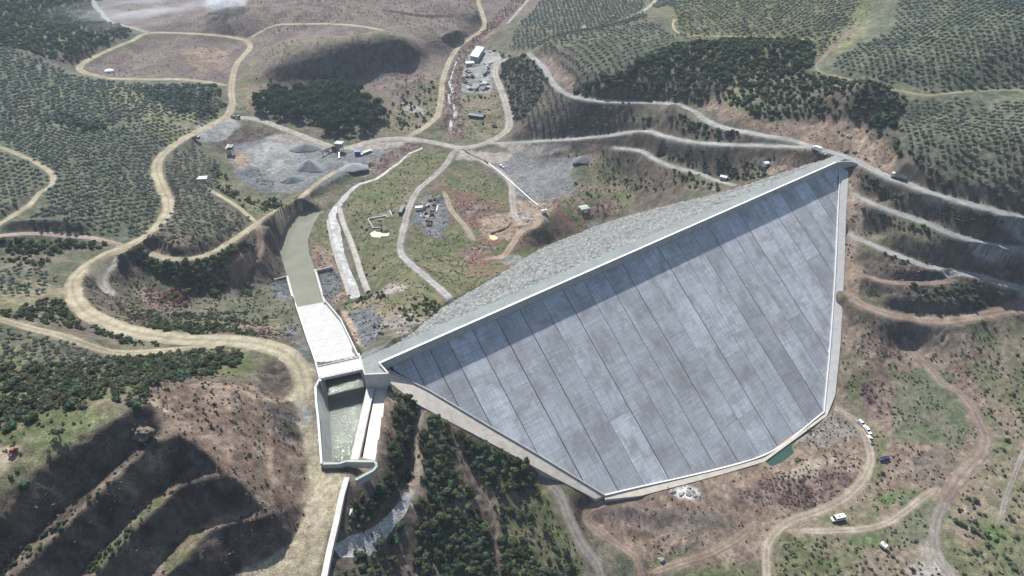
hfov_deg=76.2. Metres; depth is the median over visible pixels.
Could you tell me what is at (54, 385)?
evergreen shrub
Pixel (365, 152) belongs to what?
flatbed trailer
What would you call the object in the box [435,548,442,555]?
evergreen shrub
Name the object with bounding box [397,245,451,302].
dirt road
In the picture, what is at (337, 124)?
pine tree
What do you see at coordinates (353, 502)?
evergreen shrub
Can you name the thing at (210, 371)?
evergreen shrub
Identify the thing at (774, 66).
evergreen shrub
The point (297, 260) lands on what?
pool water
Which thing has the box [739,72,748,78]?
evergreen shrub
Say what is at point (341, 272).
gravel berm
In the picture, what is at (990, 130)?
olive tree
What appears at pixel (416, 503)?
evergreen shrub
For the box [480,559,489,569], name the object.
evergreen shrub
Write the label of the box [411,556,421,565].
evergreen shrub
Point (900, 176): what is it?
dump truck
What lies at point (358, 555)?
evergreen shrub
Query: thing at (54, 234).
dirt road
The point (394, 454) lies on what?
evergreen shrub
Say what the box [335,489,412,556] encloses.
stream
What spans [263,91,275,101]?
pine tree
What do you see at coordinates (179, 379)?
grey shrub
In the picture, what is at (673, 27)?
dirt road
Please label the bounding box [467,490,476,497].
evergreen shrub
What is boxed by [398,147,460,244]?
dirt road
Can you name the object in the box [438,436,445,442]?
evergreen shrub
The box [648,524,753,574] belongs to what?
dirt road
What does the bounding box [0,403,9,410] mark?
evergreen shrub
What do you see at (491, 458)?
evergreen shrub
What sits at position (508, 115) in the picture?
dirt road
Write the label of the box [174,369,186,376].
evergreen shrub
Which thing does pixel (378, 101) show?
pine tree
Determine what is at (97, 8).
dirt road
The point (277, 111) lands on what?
pine tree
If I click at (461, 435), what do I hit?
evergreen shrub
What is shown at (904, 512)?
dirt road
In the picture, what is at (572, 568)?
evergreen shrub
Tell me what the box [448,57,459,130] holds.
stream
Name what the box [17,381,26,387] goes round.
evergreen shrub
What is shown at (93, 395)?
grey shrub
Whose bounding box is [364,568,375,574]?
evergreen shrub
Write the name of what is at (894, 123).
evergreen shrub
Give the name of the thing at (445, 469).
evergreen shrub
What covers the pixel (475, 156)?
drain pipe
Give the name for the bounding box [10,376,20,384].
evergreen shrub
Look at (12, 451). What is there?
parked car
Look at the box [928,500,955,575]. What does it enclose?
dirt road
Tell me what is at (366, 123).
pine tree
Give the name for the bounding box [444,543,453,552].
evergreen shrub
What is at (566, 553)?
evergreen shrub
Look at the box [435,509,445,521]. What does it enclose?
evergreen shrub
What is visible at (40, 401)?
grey shrub
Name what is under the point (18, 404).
grey shrub
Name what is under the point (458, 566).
evergreen shrub
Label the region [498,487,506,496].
evergreen shrub
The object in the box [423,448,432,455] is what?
evergreen shrub
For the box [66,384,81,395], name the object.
evergreen shrub
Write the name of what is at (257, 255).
rock slope
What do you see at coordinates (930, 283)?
dirt road
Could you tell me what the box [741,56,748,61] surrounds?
evergreen shrub
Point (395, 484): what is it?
evergreen shrub
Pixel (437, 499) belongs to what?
evergreen shrub
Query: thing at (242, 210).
dirt road
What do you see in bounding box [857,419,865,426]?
parked car
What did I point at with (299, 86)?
pine tree
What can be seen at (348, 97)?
pine tree
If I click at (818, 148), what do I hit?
box truck
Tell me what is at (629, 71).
evergreen shrub
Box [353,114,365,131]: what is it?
pine tree
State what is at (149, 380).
evergreen shrub
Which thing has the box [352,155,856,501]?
concrete faced dam
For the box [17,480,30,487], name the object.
evergreen shrub
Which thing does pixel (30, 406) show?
grey shrub
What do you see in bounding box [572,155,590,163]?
stockpile
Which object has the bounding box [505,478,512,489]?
evergreen shrub
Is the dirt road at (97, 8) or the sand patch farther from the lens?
the dirt road at (97, 8)
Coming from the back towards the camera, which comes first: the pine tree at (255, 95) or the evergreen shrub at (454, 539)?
the pine tree at (255, 95)
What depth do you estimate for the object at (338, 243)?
447.72 m
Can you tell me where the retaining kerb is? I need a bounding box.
[321,477,349,575]
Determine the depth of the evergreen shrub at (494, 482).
245.56 m
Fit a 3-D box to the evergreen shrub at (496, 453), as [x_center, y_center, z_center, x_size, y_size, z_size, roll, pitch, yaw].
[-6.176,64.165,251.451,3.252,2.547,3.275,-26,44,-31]
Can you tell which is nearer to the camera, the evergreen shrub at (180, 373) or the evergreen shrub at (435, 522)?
the evergreen shrub at (180, 373)
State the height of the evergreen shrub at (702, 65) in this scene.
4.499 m
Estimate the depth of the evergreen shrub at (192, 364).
234.85 m
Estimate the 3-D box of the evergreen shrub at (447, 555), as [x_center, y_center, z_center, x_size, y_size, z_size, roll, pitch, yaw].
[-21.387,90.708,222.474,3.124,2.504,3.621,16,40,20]
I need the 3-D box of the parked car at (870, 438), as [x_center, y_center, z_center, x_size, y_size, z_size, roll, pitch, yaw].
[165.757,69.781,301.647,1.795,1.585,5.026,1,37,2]
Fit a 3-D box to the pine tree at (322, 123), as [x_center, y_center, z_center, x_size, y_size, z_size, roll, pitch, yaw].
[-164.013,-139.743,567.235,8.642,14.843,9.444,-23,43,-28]
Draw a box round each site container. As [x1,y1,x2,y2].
[354,150,360,155]
[398,206,404,214]
[415,205,422,210]
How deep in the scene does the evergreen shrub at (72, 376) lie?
201.16 m
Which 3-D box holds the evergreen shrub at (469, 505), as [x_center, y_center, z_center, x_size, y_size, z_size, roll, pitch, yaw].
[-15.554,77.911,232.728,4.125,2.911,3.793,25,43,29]
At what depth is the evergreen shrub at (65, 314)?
277.37 m
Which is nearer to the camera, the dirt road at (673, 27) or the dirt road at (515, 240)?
the dirt road at (515, 240)
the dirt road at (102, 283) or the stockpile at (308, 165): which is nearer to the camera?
the dirt road at (102, 283)
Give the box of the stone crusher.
[319,141,343,157]
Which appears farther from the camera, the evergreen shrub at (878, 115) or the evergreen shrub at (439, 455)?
the evergreen shrub at (878, 115)
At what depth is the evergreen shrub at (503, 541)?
233.17 m
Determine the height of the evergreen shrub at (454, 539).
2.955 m
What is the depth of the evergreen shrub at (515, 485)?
248.07 m
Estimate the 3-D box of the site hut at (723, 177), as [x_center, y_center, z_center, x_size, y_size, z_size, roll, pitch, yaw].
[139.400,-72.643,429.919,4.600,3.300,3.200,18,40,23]
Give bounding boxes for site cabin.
[196,176,207,181]
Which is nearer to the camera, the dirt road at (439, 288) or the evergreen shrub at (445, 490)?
the evergreen shrub at (445, 490)
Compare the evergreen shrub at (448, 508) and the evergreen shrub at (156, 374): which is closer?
the evergreen shrub at (156, 374)
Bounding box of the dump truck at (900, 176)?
[890,172,906,180]
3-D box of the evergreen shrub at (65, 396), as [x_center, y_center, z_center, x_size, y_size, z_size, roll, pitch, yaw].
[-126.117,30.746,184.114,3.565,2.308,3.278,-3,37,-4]
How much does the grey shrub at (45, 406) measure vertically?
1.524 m
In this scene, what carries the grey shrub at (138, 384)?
on the ground
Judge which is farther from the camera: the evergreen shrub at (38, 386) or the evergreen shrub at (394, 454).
the evergreen shrub at (394, 454)
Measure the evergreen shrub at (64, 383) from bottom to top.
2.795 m
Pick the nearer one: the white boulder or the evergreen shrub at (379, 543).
the evergreen shrub at (379, 543)
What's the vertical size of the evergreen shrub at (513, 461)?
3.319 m
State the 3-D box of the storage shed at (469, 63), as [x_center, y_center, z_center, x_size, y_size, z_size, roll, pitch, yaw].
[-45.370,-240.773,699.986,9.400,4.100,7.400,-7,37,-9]
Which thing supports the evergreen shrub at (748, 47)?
on the ground
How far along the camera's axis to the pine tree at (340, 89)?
616.54 m
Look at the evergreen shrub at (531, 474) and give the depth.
254.25 m
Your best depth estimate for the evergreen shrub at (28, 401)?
180.37 m
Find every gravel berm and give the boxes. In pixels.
[326,220,350,294]
[337,207,370,292]
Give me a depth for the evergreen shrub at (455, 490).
233.26 m
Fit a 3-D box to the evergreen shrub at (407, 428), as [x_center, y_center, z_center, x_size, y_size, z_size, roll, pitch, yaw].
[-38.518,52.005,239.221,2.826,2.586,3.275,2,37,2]
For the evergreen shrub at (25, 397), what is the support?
on the ground
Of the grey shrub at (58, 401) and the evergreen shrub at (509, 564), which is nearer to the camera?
the grey shrub at (58, 401)
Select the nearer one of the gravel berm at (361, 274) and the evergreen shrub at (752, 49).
the gravel berm at (361, 274)
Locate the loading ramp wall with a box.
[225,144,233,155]
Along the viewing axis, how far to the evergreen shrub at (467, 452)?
246.73 m
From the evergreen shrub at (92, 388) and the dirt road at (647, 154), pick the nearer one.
the evergreen shrub at (92, 388)
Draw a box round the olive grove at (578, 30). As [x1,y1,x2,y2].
[0,0,1023,365]
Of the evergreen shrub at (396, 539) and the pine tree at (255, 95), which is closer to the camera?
the evergreen shrub at (396, 539)
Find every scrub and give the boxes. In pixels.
[0,0,1023,575]
[0,0,1023,575]
[0,175,1023,575]
[98,0,1011,575]
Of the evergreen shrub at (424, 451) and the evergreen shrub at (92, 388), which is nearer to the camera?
the evergreen shrub at (92, 388)
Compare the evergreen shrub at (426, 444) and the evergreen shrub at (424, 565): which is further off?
the evergreen shrub at (426, 444)
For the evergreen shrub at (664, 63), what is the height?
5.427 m
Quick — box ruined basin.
[368,215,387,228]
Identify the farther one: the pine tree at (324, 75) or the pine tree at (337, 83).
the pine tree at (324, 75)
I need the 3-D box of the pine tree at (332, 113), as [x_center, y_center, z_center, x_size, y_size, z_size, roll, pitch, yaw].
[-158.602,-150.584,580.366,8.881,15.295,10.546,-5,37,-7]
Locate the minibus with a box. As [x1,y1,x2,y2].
[830,513,845,521]
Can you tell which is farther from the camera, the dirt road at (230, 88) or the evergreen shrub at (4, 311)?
the dirt road at (230, 88)
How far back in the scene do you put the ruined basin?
460.57 m
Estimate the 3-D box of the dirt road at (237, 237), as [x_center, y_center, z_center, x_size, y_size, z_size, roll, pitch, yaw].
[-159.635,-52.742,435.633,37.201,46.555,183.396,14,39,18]
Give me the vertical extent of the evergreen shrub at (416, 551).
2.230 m
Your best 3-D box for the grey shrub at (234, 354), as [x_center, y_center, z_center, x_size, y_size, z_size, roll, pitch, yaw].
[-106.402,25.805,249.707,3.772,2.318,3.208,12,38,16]
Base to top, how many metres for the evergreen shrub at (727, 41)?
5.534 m
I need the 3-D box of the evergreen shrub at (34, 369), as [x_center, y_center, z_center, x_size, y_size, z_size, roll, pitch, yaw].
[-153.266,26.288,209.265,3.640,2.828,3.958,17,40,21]
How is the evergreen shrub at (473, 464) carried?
on the ground
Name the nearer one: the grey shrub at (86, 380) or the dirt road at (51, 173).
the grey shrub at (86, 380)
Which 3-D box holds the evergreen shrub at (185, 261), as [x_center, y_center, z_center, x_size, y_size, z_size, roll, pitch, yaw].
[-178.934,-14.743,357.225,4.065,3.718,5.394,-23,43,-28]
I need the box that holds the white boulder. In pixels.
[658,557,664,562]
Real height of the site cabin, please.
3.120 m
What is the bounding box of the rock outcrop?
[132,424,154,441]
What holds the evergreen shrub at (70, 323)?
on the ground
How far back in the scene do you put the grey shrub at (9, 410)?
177.69 m
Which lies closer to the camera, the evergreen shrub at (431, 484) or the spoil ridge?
the evergreen shrub at (431, 484)
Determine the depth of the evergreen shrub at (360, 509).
207.33 m
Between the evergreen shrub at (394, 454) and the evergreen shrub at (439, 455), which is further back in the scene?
the evergreen shrub at (439, 455)
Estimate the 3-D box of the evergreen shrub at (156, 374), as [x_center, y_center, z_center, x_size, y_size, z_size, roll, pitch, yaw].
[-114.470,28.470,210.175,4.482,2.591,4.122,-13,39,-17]
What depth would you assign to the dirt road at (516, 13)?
864.79 m
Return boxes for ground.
[0,0,1023,575]
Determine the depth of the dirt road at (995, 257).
348.70 m
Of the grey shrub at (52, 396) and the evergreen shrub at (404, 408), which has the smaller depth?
the grey shrub at (52, 396)
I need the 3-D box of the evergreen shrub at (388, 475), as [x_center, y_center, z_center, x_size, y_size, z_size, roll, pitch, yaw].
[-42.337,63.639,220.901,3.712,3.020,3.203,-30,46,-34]
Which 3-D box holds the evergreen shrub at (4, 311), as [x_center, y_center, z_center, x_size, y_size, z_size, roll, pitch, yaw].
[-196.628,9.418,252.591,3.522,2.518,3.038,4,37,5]
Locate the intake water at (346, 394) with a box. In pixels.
[327,372,365,460]
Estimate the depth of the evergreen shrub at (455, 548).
223.72 m
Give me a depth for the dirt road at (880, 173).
391.03 m
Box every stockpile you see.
[280,176,304,183]
[289,144,321,152]
[295,158,323,172]
[338,163,368,172]
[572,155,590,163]
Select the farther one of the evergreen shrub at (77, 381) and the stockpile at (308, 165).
the stockpile at (308, 165)
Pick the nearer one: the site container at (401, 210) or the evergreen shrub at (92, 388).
the evergreen shrub at (92, 388)
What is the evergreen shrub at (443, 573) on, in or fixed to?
on the ground
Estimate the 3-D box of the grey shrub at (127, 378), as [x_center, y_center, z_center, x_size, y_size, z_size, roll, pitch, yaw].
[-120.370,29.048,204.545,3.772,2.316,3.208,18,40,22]
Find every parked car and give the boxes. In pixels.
[7,447,18,456]
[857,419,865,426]
[864,426,871,433]
[866,435,874,443]
[878,456,889,460]
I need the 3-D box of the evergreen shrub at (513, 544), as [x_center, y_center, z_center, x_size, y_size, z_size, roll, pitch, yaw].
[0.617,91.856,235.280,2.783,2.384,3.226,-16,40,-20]
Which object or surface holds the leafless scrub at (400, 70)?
on the ground
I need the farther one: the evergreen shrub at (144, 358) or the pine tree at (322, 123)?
the pine tree at (322, 123)
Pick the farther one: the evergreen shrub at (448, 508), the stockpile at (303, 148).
the stockpile at (303, 148)
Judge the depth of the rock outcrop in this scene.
184.04 m
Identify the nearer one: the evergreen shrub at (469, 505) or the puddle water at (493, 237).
the evergreen shrub at (469, 505)
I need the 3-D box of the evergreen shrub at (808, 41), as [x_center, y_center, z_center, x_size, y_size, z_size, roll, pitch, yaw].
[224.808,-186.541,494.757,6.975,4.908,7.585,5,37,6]
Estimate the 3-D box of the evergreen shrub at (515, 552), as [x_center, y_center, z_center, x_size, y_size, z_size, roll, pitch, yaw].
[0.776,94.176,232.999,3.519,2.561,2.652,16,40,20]
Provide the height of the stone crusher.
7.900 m
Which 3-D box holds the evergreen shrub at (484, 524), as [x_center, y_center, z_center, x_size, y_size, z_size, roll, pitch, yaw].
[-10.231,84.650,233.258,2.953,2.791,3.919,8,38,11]
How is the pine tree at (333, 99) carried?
on the ground
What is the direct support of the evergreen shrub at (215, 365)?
on the ground
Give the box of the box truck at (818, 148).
[811,145,822,151]
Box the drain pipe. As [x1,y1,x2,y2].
[463,148,487,163]
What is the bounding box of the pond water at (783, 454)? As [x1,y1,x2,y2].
[766,444,793,465]
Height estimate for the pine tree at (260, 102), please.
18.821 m
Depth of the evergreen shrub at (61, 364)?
215.49 m
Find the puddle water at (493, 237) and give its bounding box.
[489,234,497,239]
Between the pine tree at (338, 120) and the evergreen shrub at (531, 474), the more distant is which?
the pine tree at (338, 120)
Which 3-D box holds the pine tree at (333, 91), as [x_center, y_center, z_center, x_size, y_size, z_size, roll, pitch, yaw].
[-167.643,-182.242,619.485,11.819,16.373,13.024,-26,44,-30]
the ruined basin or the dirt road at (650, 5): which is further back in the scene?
the dirt road at (650, 5)
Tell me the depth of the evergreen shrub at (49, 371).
208.09 m
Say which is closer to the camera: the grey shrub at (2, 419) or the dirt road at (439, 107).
the grey shrub at (2, 419)
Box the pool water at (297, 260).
[279,210,322,306]
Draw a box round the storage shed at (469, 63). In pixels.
[465,61,473,66]
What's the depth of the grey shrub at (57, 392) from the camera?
186.97 m
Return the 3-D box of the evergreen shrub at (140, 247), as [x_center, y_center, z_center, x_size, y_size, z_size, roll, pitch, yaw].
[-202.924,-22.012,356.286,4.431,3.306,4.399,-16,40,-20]
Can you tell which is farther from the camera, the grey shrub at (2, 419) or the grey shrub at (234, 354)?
the grey shrub at (234, 354)
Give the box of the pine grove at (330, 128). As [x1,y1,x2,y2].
[261,94,366,129]
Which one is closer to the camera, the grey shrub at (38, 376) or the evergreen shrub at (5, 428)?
the evergreen shrub at (5, 428)
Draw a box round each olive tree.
[48,428,65,438]
[141,191,148,197]
[987,128,994,133]
[1005,168,1012,174]
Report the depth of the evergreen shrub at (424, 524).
221.49 m
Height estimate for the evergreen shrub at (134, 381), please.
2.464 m
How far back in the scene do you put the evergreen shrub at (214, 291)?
359.21 m
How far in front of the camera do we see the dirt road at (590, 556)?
248.20 m
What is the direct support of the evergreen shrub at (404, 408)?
on the ground
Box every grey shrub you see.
[0,363,8,370]
[0,372,9,380]
[0,386,10,391]
[0,414,7,421]
[2,405,14,416]
[7,413,15,419]
[13,400,22,407]
[14,408,28,415]
[15,414,22,421]
[22,363,32,368]
[25,379,34,386]
[27,401,36,409]
[29,373,42,379]
[34,404,43,409]
[37,398,43,404]
[41,373,48,378]
[42,402,52,409]
[45,382,53,388]
[45,393,54,400]
[51,387,62,396]
[52,397,62,405]
[74,370,80,376]
[75,399,86,407]
[82,377,92,382]
[88,391,97,399]
[106,360,112,367]
[111,387,119,395]
[123,375,133,383]
[124,397,134,404]
[135,381,144,388]
[141,397,149,403]
[147,367,158,371]
[176,377,184,381]
[215,345,224,351]
[230,351,237,357]
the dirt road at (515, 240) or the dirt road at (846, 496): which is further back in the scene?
the dirt road at (515, 240)
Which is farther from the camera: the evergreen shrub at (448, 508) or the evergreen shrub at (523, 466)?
the evergreen shrub at (523, 466)
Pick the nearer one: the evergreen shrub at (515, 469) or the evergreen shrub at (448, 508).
the evergreen shrub at (448, 508)
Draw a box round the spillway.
[274,266,390,486]
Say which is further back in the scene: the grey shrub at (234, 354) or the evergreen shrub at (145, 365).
the grey shrub at (234, 354)
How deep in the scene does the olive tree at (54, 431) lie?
170.62 m
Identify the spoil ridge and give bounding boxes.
[490,222,510,234]
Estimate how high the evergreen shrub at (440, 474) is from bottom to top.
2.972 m
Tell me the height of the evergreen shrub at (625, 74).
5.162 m
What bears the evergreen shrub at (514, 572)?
on the ground
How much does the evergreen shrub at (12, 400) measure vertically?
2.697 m
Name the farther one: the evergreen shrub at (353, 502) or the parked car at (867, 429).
the parked car at (867, 429)
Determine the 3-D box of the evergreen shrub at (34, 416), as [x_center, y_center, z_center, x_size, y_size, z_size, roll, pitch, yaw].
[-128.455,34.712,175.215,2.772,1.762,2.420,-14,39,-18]
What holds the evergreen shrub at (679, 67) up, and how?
on the ground
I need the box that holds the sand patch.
[370,231,388,237]
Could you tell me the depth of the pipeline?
494.87 m
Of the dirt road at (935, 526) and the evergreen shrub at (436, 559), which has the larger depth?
the dirt road at (935, 526)
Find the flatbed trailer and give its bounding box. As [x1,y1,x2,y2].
[360,149,372,155]
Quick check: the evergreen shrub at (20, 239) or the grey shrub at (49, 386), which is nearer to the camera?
the grey shrub at (49, 386)
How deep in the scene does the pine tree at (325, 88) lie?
623.80 m
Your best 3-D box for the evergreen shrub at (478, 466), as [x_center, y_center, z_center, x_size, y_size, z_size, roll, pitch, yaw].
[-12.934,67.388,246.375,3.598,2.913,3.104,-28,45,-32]
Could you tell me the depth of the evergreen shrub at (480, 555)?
224.42 m
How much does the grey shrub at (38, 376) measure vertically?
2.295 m
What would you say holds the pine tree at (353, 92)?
on the ground
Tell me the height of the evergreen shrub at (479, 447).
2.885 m
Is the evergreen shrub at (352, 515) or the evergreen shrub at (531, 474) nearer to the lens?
the evergreen shrub at (352, 515)
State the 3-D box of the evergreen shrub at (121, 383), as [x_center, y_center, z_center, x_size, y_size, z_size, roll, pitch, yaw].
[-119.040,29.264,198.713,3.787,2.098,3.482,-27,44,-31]
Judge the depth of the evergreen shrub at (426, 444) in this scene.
239.25 m
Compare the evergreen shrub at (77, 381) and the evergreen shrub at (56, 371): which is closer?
the evergreen shrub at (77, 381)
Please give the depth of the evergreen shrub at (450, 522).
226.97 m
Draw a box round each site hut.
[578,205,589,211]
[720,175,727,180]
[762,161,769,166]
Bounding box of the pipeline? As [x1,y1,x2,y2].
[488,163,540,207]
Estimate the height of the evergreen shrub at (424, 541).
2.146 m
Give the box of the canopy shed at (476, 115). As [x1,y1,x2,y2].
[468,112,484,118]
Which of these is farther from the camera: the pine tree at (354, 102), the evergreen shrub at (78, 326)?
the pine tree at (354, 102)
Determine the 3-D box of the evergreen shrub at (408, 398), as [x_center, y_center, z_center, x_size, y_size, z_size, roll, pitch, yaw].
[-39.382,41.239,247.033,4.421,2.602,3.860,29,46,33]
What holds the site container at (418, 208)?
on the ground
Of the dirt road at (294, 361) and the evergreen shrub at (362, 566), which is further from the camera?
the dirt road at (294, 361)
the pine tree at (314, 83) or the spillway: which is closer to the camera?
the spillway
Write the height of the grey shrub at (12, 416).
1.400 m
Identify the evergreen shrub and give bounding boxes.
[0,237,6,242]
[0,308,8,314]
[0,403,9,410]
[0,425,10,431]
[2,381,14,391]
[2,396,17,406]
[3,417,16,430]
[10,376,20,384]
[15,237,24,242]
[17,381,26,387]
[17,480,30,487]
[19,304,31,310]
[20,394,33,403]
[21,413,32,422]
[22,399,36,406]
[27,387,38,394]
[28,365,40,373]
[28,412,38,421]
[29,307,38,311]
[33,363,43,368]
[34,383,43,389]
[42,368,53,375]
[42,378,52,384]
[51,382,58,388]
[54,368,65,374]
[56,362,65,367]
[57,379,71,387]
[60,391,71,399]
[61,310,68,316]
[61,396,78,410]
[63,321,74,326]
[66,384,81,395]
[67,374,75,383]
[69,378,79,385]
[70,366,82,371]
[74,323,81,329]
[86,367,97,374]
[87,385,98,395]
[89,389,99,394]
[97,375,106,381]
[100,379,110,385]
[106,371,119,376]
[116,379,127,386]
[129,378,139,384]
[131,358,139,365]
[131,400,141,408]
[136,244,144,250]
[138,357,148,362]
[139,383,150,392]
[140,361,150,368]
[146,378,154,384]
[150,370,163,377]
[153,358,166,364]
[168,363,179,370]
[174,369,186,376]
[176,270,187,277]
[181,257,188,264]
[188,361,195,366]
[199,359,209,365]
[206,368,213,375]
[210,288,219,294]
[211,362,218,368]
[220,358,229,363]
[348,497,358,507]
[348,511,355,518]
[353,547,365,559]
[355,505,365,514]
[358,561,366,571]
[360,571,372,575]
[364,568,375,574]
[372,502,379,510]
[373,493,381,500]
[375,481,385,492]
[375,539,383,547]
[382,472,392,480]
[386,441,396,450]
[390,448,400,458]
[390,481,398,488]
[393,534,398,544]
[395,430,404,441]
[400,405,407,413]
[402,394,412,402]
[404,441,412,449]
[405,425,410,432]
[407,412,415,418]
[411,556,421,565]
[412,501,420,507]
[413,547,420,554]
[415,527,421,535]
[417,432,427,440]
[419,569,428,575]
[420,521,428,529]
[420,551,427,561]
[420,561,430,570]
[421,447,427,455]
[421,536,430,545]
[423,439,432,447]
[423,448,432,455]
[423,467,432,475]
[428,480,437,488]
[430,531,441,539]
[430,553,441,562]
[431,517,437,528]
[433,459,441,469]
[434,474,444,481]
[434,496,441,503]
[435,445,444,452]
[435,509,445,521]
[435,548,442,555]
[436,453,444,461]
[437,470,445,479]
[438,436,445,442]
[440,485,450,494]
[440,522,446,530]
[440,571,448,575]
[441,465,449,473]
[443,456,451,465]
[443,514,452,523]
[444,519,454,526]
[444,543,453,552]
[444,550,452,558]
[445,505,454,512]
[447,479,452,486]
[447,535,458,543]
[448,467,458,476]
[451,488,459,495]
[452,545,459,551]
[452,562,463,572]
[453,520,460,525]
[456,430,465,439]
[458,511,467,521]
[462,502,473,509]
[463,447,473,455]
[463,521,473,529]
[464,482,471,489]
[464,564,474,575]
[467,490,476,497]
[467,525,475,535]
[469,460,477,468]
[473,566,478,574]
[474,443,482,450]
[474,463,482,469]
[475,552,484,559]
[476,544,483,552]
[477,536,485,544]
[478,450,484,459]
[479,520,487,528]
[480,525,489,535]
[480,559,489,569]
[485,469,496,477]
[486,454,495,462]
[491,450,499,458]
[491,480,497,487]
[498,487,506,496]
[499,538,505,545]
[500,459,507,468]
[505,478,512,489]
[506,561,512,567]
[508,464,519,474]
[509,456,519,464]
[509,547,518,555]
[510,566,518,575]
[511,540,516,546]
[512,481,519,489]
[520,462,528,470]
[522,474,529,482]
[527,470,535,476]
[538,566,548,573]
[542,525,550,532]
[546,569,553,575]
[563,548,570,557]
[565,563,575,572]
[622,71,628,76]
[627,67,634,73]
[660,60,667,66]
[675,65,682,70]
[680,57,688,64]
[699,62,707,68]
[704,59,711,65]
[724,38,730,43]
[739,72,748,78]
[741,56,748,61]
[744,45,751,51]
[749,47,756,52]
[771,63,778,68]
[788,51,794,57]
[793,62,800,67]
[804,54,812,59]
[805,38,812,44]
[873,113,881,118]
[889,120,897,127]
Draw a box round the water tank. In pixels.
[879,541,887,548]
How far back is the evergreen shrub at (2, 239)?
338.27 m
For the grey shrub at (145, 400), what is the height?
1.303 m
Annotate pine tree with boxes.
[251,90,262,108]
[254,97,265,113]
[258,89,267,96]
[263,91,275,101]
[267,83,281,89]
[272,102,284,117]
[273,108,281,118]
[291,82,304,91]
[300,90,311,97]
[312,80,319,87]
[314,105,325,115]
[317,119,326,131]
[318,71,327,81]
[320,84,330,93]
[321,114,333,130]
[325,101,334,109]
[328,87,338,96]
[328,96,339,102]
[328,109,337,116]
[328,118,336,132]
[329,123,339,132]
[333,103,340,111]
[334,79,342,86]
[334,116,342,130]
[337,85,346,93]
[338,93,346,100]
[339,107,348,113]
[339,110,349,125]
[344,90,355,99]
[345,94,358,103]
[348,107,356,119]
[349,98,360,106]
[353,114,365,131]
[354,83,363,89]
[360,99,372,108]
[362,92,369,98]
[362,120,371,131]
[365,115,376,126]
[370,109,380,122]
[372,97,383,104]
[375,106,383,118]
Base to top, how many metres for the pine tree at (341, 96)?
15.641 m
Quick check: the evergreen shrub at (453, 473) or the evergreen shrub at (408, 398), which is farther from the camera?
the evergreen shrub at (408, 398)
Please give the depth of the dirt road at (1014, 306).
337.86 m
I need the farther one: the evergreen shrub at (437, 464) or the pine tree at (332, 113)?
the pine tree at (332, 113)
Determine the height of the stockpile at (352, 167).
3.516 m
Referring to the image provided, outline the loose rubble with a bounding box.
[0,11,1021,575]
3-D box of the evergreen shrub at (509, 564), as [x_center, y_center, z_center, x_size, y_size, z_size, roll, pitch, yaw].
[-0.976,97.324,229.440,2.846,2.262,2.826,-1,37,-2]
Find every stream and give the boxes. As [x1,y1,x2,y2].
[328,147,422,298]
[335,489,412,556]
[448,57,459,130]
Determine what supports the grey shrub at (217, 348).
on the ground
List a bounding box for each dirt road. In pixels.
[0,146,55,224]
[0,232,118,244]
[0,318,225,355]
[63,104,313,399]
[76,32,252,104]
[92,0,148,32]
[94,251,123,294]
[143,170,336,262]
[208,189,256,221]
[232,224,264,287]
[234,59,513,149]
[250,23,382,37]
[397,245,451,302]
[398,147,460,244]
[408,0,486,136]
[443,192,472,237]
[469,152,518,221]
[485,130,810,148]
[489,200,542,258]
[507,0,528,22]
[527,53,1023,242]
[543,477,603,575]
[581,497,644,575]
[614,147,732,184]
[620,0,656,20]
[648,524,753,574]
[672,19,810,39]
[761,409,875,575]
[794,488,937,534]
[815,15,859,65]
[816,66,1023,95]
[848,233,1023,297]
[849,295,1023,329]
[855,195,1023,261]
[862,275,956,285]
[906,344,991,503]
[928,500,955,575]
[999,448,1023,520]
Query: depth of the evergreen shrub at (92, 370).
211.88 m
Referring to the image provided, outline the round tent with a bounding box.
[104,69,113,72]
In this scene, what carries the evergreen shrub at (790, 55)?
on the ground
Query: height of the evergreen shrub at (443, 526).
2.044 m
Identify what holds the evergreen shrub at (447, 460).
on the ground
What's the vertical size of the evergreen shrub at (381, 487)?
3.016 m
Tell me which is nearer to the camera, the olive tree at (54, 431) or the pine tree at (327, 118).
the olive tree at (54, 431)
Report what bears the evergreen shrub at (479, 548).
on the ground
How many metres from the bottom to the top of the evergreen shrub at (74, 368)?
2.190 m
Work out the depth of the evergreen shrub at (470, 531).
227.99 m
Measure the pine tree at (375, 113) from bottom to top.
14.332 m
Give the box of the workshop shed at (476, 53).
[470,46,483,61]
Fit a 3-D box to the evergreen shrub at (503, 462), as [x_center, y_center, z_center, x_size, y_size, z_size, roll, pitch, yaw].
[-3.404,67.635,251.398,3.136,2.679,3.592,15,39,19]
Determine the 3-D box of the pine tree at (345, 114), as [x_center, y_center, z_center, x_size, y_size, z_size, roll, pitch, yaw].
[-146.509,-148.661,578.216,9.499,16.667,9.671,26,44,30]
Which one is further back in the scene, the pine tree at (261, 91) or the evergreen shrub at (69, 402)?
the pine tree at (261, 91)
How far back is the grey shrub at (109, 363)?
224.68 m
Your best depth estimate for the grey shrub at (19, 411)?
176.72 m
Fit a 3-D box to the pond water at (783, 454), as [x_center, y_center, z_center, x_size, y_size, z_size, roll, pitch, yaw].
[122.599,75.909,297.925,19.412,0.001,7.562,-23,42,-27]
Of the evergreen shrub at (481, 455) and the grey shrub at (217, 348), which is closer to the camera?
the evergreen shrub at (481, 455)
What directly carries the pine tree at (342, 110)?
on the ground
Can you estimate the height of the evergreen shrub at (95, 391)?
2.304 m
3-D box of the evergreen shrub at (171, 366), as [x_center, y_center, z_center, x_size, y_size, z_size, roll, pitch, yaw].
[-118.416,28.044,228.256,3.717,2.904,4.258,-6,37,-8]

